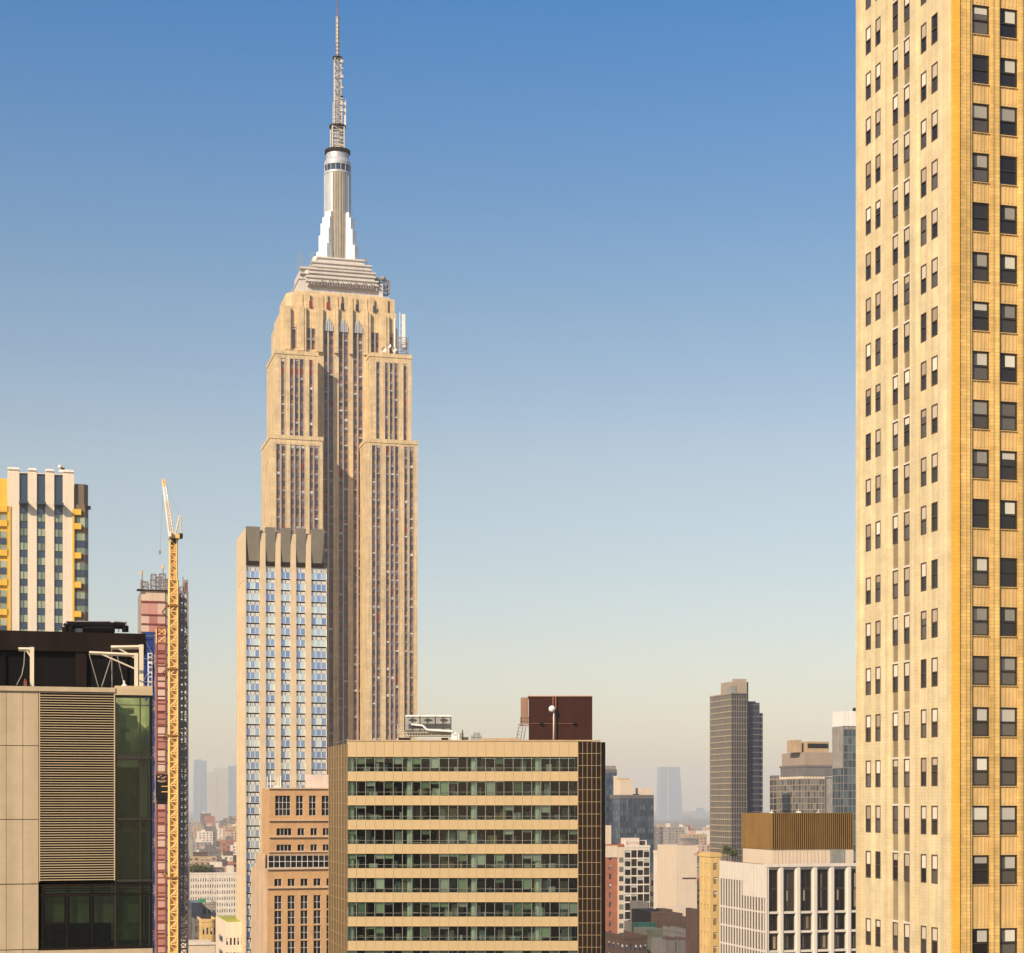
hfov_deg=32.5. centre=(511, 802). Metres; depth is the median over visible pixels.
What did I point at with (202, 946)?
cream parapet building
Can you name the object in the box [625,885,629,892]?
window
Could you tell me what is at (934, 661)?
window
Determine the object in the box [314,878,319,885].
window
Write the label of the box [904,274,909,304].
window
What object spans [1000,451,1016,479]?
window
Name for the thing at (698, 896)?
distant building
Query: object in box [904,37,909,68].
window
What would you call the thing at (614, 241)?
sky
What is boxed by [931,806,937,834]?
window
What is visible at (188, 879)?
grey office block
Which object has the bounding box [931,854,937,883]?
window
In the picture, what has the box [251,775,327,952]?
brick building
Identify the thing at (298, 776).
window
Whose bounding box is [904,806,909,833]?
window
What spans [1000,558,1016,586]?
window
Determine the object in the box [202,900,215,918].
glazed block
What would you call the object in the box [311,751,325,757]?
window
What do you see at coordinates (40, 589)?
window
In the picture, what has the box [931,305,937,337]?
window
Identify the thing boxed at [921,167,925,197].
window
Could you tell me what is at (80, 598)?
bay window
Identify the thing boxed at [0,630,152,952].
louvred building
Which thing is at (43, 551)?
striped tower
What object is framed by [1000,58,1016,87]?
window
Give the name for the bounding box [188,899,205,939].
slate block
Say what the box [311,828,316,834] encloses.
window
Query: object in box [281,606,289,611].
window
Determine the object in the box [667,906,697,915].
blank pale annexe
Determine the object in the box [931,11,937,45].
window
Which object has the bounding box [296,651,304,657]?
window
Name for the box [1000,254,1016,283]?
window
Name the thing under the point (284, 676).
window
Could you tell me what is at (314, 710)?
window
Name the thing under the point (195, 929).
grey windowed block
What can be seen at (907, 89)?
window
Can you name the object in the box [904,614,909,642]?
window
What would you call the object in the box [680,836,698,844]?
distant building
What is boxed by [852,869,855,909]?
window
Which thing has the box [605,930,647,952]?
building
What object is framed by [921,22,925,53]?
window
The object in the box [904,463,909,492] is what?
window
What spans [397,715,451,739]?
cooling tower
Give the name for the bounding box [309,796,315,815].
window
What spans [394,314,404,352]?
panel antenna
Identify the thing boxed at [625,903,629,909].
window
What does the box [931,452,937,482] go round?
window
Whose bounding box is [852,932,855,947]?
window
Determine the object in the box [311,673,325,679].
window
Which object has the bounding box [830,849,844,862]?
louvre door
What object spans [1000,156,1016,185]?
window
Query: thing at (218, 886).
white office block
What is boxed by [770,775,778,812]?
corner block
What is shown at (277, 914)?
window
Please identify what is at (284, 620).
window
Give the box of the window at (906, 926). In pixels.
[904,923,909,951]
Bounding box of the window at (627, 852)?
[625,850,629,857]
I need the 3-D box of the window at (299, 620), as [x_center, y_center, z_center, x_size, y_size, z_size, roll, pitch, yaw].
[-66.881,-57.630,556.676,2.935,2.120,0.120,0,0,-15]
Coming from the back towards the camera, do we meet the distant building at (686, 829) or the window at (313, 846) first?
the distant building at (686, 829)
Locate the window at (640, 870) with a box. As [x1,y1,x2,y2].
[638,868,642,874]
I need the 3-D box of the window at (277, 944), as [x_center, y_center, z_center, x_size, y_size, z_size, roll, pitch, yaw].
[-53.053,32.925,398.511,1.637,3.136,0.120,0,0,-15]
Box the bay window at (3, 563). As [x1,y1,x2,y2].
[1,560,6,578]
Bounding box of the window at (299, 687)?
[296,684,304,690]
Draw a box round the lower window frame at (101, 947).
[40,883,152,950]
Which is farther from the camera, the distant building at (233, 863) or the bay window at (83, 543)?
the distant building at (233, 863)
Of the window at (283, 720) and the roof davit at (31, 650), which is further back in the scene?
the window at (283, 720)
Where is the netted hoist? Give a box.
[142,632,155,952]
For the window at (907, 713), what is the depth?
131.35 m
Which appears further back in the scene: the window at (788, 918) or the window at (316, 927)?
the window at (316, 927)
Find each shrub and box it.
[719,844,734,860]
[728,849,738,861]
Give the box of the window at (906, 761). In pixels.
[904,759,909,786]
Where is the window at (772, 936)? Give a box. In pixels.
[769,933,776,949]
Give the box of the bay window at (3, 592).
[1,590,6,608]
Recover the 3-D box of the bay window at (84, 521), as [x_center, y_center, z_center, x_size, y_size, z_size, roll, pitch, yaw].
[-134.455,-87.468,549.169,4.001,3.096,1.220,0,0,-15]
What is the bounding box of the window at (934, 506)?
[931,501,937,531]
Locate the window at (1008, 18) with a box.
[1000,8,1016,38]
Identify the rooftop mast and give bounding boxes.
[58,465,64,472]
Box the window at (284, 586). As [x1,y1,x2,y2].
[281,583,289,589]
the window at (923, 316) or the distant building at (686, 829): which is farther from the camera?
the distant building at (686, 829)
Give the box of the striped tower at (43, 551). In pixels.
[0,467,90,631]
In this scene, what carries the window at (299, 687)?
in the piered tower at (281, 653)
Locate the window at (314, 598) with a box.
[311,595,325,601]
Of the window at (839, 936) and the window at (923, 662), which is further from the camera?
the window at (839, 936)
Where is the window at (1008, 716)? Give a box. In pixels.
[1000,707,1016,736]
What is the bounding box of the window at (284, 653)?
[281,650,289,656]
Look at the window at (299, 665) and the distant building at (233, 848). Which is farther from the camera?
the distant building at (233, 848)
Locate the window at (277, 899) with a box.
[274,896,281,908]
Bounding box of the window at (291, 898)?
[288,895,294,908]
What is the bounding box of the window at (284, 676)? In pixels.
[281,673,289,679]
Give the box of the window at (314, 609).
[311,606,325,613]
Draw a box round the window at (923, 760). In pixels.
[921,758,925,785]
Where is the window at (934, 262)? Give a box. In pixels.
[931,256,937,288]
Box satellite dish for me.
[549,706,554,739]
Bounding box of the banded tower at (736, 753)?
[709,679,762,860]
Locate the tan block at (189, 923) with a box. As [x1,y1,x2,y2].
[181,903,190,939]
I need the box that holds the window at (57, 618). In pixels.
[54,615,62,622]
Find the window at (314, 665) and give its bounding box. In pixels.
[311,662,325,668]
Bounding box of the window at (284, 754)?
[281,751,289,757]
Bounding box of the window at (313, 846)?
[311,844,316,850]
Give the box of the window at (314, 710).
[311,707,325,713]
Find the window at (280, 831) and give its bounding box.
[277,828,290,835]
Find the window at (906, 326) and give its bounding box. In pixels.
[904,321,909,351]
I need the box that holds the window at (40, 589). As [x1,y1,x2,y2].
[37,586,44,593]
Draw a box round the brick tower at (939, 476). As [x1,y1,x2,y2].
[856,0,1023,952]
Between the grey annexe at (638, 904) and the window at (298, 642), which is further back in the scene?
the grey annexe at (638, 904)
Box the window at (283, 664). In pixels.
[281,662,289,667]
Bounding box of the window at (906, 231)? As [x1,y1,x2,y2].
[904,226,909,257]
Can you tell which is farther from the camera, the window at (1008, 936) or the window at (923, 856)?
the window at (923, 856)
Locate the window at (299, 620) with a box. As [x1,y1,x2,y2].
[296,617,304,623]
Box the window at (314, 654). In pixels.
[311,651,325,657]
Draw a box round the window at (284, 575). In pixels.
[281,572,289,578]
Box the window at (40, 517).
[37,514,44,521]
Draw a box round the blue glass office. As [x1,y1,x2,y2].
[609,778,653,872]
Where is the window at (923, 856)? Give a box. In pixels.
[921,854,925,882]
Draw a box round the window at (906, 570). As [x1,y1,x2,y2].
[904,567,909,595]
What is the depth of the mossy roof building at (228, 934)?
561.25 m
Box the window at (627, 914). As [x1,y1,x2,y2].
[625,912,629,918]
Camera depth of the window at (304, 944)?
400.18 m
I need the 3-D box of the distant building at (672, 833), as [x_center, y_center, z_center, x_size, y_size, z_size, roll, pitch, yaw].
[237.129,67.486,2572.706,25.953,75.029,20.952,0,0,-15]
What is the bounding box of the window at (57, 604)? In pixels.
[54,601,62,608]
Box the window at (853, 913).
[852,912,855,928]
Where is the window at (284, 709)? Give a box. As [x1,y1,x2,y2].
[281,706,289,712]
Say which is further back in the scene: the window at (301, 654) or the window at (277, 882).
the window at (301, 654)
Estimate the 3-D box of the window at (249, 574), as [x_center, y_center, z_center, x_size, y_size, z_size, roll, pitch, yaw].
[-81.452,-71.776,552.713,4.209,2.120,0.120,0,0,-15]
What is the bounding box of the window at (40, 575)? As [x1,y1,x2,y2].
[37,572,44,579]
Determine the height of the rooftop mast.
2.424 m
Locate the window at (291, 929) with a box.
[288,926,294,939]
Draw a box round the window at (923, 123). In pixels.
[921,118,925,149]
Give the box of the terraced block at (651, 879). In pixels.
[650,873,653,885]
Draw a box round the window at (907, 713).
[904,711,909,738]
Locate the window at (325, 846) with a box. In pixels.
[323,844,327,850]
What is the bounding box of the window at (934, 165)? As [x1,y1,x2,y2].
[931,158,937,190]
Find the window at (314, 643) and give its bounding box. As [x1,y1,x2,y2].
[311,640,325,646]
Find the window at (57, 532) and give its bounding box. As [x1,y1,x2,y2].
[54,529,62,536]
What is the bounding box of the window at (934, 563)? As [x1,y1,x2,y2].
[931,559,937,588]
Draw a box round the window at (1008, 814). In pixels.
[1000,806,1016,834]
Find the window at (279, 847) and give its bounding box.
[277,845,290,850]
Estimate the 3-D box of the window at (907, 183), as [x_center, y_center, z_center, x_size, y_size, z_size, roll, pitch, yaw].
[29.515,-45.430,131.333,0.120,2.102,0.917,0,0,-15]
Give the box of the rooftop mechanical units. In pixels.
[62,621,128,632]
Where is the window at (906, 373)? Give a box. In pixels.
[904,369,909,399]
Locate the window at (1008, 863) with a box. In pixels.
[1000,855,1016,883]
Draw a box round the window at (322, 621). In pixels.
[311,618,325,624]
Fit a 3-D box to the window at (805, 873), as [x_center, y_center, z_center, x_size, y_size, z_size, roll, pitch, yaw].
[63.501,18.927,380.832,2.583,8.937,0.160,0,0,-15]
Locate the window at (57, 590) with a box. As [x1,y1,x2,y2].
[54,587,62,594]
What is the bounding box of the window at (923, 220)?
[921,215,925,246]
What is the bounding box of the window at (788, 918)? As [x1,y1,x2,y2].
[784,914,793,929]
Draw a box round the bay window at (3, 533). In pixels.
[1,531,6,549]
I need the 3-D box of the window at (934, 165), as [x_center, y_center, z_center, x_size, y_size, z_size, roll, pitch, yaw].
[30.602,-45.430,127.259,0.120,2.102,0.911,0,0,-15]
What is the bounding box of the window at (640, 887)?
[638,885,642,892]
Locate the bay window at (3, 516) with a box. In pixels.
[1,514,6,519]
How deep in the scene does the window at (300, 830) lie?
400.76 m
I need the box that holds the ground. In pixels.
[181,811,769,952]
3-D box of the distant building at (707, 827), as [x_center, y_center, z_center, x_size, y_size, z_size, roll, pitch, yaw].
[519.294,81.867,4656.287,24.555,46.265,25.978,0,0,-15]
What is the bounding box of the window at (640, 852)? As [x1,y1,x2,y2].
[638,850,642,857]
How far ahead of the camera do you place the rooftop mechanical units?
105.90 m
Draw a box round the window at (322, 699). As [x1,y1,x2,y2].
[311,696,325,702]
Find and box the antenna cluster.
[374,276,389,295]
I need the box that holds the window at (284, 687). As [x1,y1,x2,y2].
[281,684,289,690]
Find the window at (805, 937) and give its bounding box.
[801,933,810,948]
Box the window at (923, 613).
[921,610,925,639]
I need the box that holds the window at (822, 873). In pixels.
[818,869,827,910]
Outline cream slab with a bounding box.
[613,776,619,794]
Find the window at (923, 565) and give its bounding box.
[921,562,925,591]
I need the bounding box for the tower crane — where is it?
[159,479,182,952]
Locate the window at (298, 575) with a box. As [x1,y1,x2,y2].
[296,572,304,578]
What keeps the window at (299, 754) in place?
in the piered tower at (281, 653)
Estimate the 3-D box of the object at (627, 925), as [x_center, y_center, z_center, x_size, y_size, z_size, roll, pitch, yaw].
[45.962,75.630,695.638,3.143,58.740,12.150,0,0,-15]
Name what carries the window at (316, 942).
in the brick building at (289, 891)
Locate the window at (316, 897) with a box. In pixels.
[314,895,319,908]
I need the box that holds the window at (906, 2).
[904,0,909,21]
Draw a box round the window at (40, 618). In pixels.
[37,615,44,622]
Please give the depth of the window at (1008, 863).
126.57 m
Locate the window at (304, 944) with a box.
[301,941,307,952]
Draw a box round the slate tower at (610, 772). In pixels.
[605,766,616,824]
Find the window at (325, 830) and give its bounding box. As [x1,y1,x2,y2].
[323,828,327,834]
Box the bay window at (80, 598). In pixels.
[75,592,87,612]
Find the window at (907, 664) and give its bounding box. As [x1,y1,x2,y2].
[904,662,909,689]
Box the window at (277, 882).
[274,879,281,885]
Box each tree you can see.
[191,862,202,872]
[200,864,212,872]
[205,866,214,872]
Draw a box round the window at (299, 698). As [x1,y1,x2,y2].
[296,695,304,701]
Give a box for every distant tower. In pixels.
[193,759,206,821]
[207,768,227,820]
[228,766,235,819]
[657,767,681,819]
[692,808,706,818]
[696,831,709,843]
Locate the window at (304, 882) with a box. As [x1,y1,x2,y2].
[301,879,307,885]
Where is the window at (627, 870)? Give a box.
[625,868,629,874]
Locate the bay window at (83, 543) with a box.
[75,534,87,554]
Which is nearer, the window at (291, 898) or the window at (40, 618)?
the window at (291, 898)
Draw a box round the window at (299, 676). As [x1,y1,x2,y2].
[296,673,304,679]
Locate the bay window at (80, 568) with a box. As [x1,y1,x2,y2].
[75,563,87,584]
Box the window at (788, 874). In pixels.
[784,870,793,910]
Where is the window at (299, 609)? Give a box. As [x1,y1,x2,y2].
[296,606,304,612]
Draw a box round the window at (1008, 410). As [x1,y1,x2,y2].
[1000,401,1016,430]
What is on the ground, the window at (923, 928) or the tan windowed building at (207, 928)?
the tan windowed building at (207, 928)
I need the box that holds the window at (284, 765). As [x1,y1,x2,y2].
[281,762,289,768]
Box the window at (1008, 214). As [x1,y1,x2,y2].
[1000,205,1016,234]
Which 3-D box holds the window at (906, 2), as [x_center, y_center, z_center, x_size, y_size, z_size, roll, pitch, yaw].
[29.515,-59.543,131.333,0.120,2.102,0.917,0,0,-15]
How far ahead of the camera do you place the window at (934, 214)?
127.34 m
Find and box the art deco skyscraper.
[261,0,417,912]
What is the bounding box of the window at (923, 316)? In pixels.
[921,312,925,342]
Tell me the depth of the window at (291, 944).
399.39 m
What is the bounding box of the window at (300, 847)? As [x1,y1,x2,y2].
[298,845,303,850]
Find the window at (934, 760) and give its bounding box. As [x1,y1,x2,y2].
[931,757,937,785]
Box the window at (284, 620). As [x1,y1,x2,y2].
[281,617,289,623]
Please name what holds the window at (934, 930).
in the brick tower at (939, 476)
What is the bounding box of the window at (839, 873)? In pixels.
[835,869,844,909]
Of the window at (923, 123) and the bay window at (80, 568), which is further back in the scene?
the bay window at (80, 568)
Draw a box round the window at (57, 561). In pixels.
[54,558,62,565]
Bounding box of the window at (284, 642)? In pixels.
[281,639,289,645]
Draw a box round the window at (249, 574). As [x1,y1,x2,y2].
[246,571,259,577]
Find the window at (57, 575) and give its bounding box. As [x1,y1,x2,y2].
[54,572,62,579]
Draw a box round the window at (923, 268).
[921,264,925,294]
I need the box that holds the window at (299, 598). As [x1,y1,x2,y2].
[296,595,304,601]
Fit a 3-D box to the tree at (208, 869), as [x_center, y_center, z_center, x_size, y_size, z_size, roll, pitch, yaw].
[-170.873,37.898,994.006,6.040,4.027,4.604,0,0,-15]
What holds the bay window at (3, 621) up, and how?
in the striped tower at (43, 551)
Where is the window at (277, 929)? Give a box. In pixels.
[274,926,281,939]
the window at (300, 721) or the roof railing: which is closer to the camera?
the roof railing
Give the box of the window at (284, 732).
[281,729,289,735]
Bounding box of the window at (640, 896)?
[638,894,642,900]
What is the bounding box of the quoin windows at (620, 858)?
[619,857,622,933]
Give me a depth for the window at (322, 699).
558.17 m
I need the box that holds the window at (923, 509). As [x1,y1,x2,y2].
[921,505,925,534]
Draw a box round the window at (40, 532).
[37,528,44,535]
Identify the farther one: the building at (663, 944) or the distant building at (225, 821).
the distant building at (225, 821)
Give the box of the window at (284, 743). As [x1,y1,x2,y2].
[281,740,289,746]
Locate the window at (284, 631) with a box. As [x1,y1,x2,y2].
[281,628,289,634]
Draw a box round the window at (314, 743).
[311,740,325,746]
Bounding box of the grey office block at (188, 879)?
[181,856,189,906]
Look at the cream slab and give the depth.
1119.33 m
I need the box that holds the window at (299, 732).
[296,729,304,735]
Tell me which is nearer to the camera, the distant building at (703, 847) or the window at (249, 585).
the window at (249, 585)
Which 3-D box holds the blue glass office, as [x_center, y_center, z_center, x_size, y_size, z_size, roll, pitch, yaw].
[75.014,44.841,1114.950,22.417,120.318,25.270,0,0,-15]
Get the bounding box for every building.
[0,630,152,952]
[181,939,215,952]
[188,821,201,850]
[189,837,196,855]
[189,852,216,865]
[191,839,211,855]
[193,822,202,836]
[197,830,212,844]
[197,916,215,952]
[199,845,220,861]
[200,812,207,822]
[203,823,215,848]
[204,862,225,871]
[205,813,214,825]
[216,839,221,846]
[216,916,240,952]
[217,825,224,838]
[219,818,234,827]
[220,836,235,851]
[221,851,232,861]
[221,861,228,865]
[223,824,235,839]
[225,830,235,839]
[228,855,235,868]
[230,842,235,854]
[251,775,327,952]
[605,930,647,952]
[621,838,649,920]
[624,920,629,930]
[632,922,656,931]
[634,927,662,952]
[651,936,675,952]
[654,824,659,849]
[655,824,665,849]
[658,841,696,907]
[660,823,669,843]
[663,823,684,843]
[663,926,685,936]
[674,936,685,952]
[679,824,687,833]
[680,831,706,844]
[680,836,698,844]
[694,852,720,952]
[697,842,709,852]
[697,856,698,870]
[697,885,698,908]
[702,825,709,830]
[719,813,855,952]
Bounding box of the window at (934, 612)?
[931,608,937,637]
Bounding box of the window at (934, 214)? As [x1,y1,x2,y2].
[931,207,937,239]
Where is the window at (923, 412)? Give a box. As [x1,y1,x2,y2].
[921,408,925,438]
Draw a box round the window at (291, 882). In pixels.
[288,879,294,885]
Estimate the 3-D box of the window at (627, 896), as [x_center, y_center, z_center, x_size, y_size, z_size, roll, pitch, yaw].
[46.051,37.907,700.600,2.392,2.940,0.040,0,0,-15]
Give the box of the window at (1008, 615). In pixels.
[1000,607,1016,636]
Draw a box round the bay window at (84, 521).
[75,517,87,527]
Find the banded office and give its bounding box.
[328,740,604,952]
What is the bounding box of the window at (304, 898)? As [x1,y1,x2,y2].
[301,895,307,908]
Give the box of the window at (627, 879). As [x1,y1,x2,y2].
[625,877,629,883]
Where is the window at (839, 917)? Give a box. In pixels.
[835,913,844,928]
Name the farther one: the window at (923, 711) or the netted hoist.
the netted hoist
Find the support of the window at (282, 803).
in the brick building at (289, 891)
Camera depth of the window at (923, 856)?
128.91 m
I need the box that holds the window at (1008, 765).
[1000,757,1016,785]
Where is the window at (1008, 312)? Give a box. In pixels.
[1000,304,1016,332]
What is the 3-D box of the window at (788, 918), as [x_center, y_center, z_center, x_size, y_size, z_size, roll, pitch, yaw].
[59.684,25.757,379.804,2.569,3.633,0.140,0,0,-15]
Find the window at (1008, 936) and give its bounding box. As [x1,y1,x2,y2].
[1000,928,1016,952]
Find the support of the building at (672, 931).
on the ground
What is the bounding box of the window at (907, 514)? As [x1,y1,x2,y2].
[904,511,909,540]
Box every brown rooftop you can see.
[632,908,672,927]
[659,912,685,928]
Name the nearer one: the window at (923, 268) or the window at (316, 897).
the window at (923, 268)
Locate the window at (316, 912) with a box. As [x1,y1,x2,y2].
[314,910,319,923]
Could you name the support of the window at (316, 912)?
in the brick building at (289, 891)
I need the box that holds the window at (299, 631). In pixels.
[296,628,304,634]
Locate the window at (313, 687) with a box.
[311,684,325,690]
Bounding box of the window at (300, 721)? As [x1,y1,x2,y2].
[296,718,304,724]
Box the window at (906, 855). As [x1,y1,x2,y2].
[904,853,909,880]
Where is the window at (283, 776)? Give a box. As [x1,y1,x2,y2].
[281,774,289,779]
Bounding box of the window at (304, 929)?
[301,925,307,938]
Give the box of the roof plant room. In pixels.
[516,695,592,739]
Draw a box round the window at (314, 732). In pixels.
[311,729,325,735]
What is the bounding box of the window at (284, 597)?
[281,594,289,600]
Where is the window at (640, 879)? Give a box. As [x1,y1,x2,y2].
[638,876,642,883]
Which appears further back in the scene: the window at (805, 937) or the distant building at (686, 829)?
the distant building at (686, 829)
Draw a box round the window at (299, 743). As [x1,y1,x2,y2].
[296,740,304,746]
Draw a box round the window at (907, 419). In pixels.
[904,416,909,445]
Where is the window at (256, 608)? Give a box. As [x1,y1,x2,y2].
[246,604,259,611]
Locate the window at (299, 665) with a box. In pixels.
[296,662,304,668]
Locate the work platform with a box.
[154,774,167,803]
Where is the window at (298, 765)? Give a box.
[296,762,304,768]
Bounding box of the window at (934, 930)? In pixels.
[931,927,937,952]
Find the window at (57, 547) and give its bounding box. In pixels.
[54,543,62,550]
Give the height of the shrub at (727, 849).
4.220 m
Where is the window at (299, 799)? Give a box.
[296,796,302,815]
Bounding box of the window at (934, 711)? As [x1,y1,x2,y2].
[931,708,937,736]
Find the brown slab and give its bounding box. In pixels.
[686,908,698,952]
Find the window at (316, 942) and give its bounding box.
[314,940,319,952]
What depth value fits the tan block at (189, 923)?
600.98 m
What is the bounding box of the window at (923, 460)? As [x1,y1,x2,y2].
[921,457,925,486]
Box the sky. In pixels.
[0,0,855,811]
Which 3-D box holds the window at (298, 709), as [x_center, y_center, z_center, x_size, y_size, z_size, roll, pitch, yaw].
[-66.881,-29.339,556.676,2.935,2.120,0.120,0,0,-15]
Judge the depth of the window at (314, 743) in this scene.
558.17 m
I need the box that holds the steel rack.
[396,337,407,354]
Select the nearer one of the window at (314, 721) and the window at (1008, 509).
the window at (1008, 509)
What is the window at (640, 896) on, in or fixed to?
in the grid building at (636, 868)
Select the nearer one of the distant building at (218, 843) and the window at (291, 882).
the window at (291, 882)
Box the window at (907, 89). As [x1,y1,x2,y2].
[904,84,909,116]
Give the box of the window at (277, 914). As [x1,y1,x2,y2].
[274,911,281,924]
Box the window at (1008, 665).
[1000,656,1016,685]
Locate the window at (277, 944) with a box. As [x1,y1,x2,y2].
[274,941,281,952]
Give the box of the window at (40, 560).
[37,557,44,564]
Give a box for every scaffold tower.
[156,627,166,952]
[179,577,187,952]
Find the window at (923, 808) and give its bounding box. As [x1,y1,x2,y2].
[921,806,925,833]
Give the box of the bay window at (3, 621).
[1,619,6,629]
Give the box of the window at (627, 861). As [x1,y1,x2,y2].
[625,859,629,865]
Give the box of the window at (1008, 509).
[1000,500,1016,529]
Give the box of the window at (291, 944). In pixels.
[288,941,294,952]
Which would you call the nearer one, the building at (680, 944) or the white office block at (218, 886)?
the building at (680, 944)
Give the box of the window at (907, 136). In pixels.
[904,131,909,162]
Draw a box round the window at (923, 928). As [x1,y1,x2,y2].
[921,925,925,952]
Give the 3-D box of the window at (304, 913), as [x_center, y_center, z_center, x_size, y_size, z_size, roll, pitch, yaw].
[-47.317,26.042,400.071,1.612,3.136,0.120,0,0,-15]
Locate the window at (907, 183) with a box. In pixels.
[904,179,909,209]
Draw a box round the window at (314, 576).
[311,573,325,579]
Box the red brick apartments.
[605,825,623,933]
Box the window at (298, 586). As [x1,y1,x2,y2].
[296,584,304,590]
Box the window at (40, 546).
[37,543,44,550]
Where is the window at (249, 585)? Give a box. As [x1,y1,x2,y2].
[246,582,259,588]
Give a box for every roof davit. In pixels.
[16,647,33,685]
[89,651,137,686]
[111,644,143,687]
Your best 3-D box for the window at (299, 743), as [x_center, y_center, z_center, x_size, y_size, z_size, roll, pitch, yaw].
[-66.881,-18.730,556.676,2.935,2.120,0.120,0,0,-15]
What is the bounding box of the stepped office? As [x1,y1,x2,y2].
[779,740,831,812]
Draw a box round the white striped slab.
[653,850,657,908]
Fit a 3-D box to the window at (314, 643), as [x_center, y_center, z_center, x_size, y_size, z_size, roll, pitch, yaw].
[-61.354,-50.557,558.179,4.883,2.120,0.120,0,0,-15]
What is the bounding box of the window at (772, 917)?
[769,914,776,930]
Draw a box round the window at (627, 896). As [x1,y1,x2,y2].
[625,894,629,901]
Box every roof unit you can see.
[399,738,447,739]
[451,732,461,739]
[459,730,467,739]
[471,733,481,739]
[483,738,519,739]
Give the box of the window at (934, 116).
[931,109,937,142]
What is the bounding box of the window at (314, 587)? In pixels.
[311,584,325,590]
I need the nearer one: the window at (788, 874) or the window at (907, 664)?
the window at (907, 664)
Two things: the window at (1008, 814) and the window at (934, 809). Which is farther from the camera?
the window at (934, 809)
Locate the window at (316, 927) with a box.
[314,925,319,938]
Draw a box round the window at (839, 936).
[835,932,844,948]
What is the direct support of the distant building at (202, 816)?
on the ground
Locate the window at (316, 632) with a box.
[311,629,325,635]
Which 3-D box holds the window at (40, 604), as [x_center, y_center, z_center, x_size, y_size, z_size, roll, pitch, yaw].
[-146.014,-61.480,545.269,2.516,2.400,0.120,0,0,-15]
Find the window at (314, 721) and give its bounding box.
[311,718,325,724]
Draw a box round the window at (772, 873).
[769,870,776,910]
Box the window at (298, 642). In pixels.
[296,640,304,645]
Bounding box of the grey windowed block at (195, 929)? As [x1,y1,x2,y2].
[191,917,198,939]
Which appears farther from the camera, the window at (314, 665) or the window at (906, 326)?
the window at (314, 665)
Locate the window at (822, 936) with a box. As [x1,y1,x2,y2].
[818,932,827,948]
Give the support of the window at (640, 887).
in the grid building at (636, 868)
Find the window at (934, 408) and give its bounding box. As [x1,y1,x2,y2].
[931,403,937,434]
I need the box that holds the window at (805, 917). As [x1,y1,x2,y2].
[801,913,810,929]
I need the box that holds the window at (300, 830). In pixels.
[298,828,303,834]
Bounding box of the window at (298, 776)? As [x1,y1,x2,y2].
[296,774,304,779]
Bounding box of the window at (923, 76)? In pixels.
[921,70,925,102]
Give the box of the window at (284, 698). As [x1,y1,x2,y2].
[281,695,289,701]
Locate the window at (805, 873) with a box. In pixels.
[801,869,810,910]
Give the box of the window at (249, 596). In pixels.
[246,593,259,599]
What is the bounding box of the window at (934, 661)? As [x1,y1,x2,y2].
[931,657,937,686]
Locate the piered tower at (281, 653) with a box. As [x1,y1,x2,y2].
[236,526,326,952]
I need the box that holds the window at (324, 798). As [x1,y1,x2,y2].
[322,796,327,815]
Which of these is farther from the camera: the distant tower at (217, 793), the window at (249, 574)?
the distant tower at (217, 793)
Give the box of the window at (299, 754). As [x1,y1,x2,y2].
[296,751,304,757]
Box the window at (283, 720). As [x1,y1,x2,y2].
[281,718,289,723]
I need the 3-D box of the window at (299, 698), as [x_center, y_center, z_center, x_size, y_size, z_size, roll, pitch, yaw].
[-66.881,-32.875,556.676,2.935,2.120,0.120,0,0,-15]
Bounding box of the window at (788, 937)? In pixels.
[784,933,793,949]
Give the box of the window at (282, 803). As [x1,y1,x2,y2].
[275,796,289,815]
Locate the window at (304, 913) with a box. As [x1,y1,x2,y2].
[301,910,307,923]
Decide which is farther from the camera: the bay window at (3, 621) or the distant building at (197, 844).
the distant building at (197, 844)
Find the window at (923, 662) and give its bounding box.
[921,659,925,687]
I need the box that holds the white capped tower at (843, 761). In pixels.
[832,711,855,860]
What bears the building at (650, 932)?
on the ground
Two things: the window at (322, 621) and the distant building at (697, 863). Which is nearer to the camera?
the window at (322, 621)
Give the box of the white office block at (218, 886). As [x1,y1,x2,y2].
[190,866,235,916]
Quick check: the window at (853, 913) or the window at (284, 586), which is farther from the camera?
the window at (284, 586)
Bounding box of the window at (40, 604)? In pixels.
[37,600,44,607]
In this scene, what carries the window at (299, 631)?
in the piered tower at (281, 653)
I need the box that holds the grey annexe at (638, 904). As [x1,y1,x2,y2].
[630,900,648,931]
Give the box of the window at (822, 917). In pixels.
[818,913,827,929]
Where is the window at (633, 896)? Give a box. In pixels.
[631,894,636,900]
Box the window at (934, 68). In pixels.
[931,61,937,94]
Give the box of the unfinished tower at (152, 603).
[137,565,167,952]
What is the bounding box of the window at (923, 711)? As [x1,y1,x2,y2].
[921,709,925,737]
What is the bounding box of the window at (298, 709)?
[296,707,304,712]
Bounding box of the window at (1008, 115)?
[1000,106,1016,135]
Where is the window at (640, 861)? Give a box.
[638,859,642,865]
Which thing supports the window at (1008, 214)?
in the brick tower at (939, 476)
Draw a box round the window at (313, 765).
[311,763,325,768]
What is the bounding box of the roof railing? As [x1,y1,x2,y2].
[66,621,126,631]
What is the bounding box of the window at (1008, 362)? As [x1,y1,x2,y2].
[1000,353,1016,382]
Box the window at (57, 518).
[54,515,62,522]
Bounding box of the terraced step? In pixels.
[650,885,653,908]
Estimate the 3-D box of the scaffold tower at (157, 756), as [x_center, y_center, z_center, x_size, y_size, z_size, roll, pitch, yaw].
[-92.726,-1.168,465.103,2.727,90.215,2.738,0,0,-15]
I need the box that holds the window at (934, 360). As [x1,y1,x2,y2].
[931,355,937,386]
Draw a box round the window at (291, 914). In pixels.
[288,911,294,923]
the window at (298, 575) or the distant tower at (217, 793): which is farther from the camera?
the distant tower at (217, 793)
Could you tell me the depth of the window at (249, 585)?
552.81 m
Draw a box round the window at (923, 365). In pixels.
[921,361,925,390]
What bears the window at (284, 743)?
in the piered tower at (281, 653)

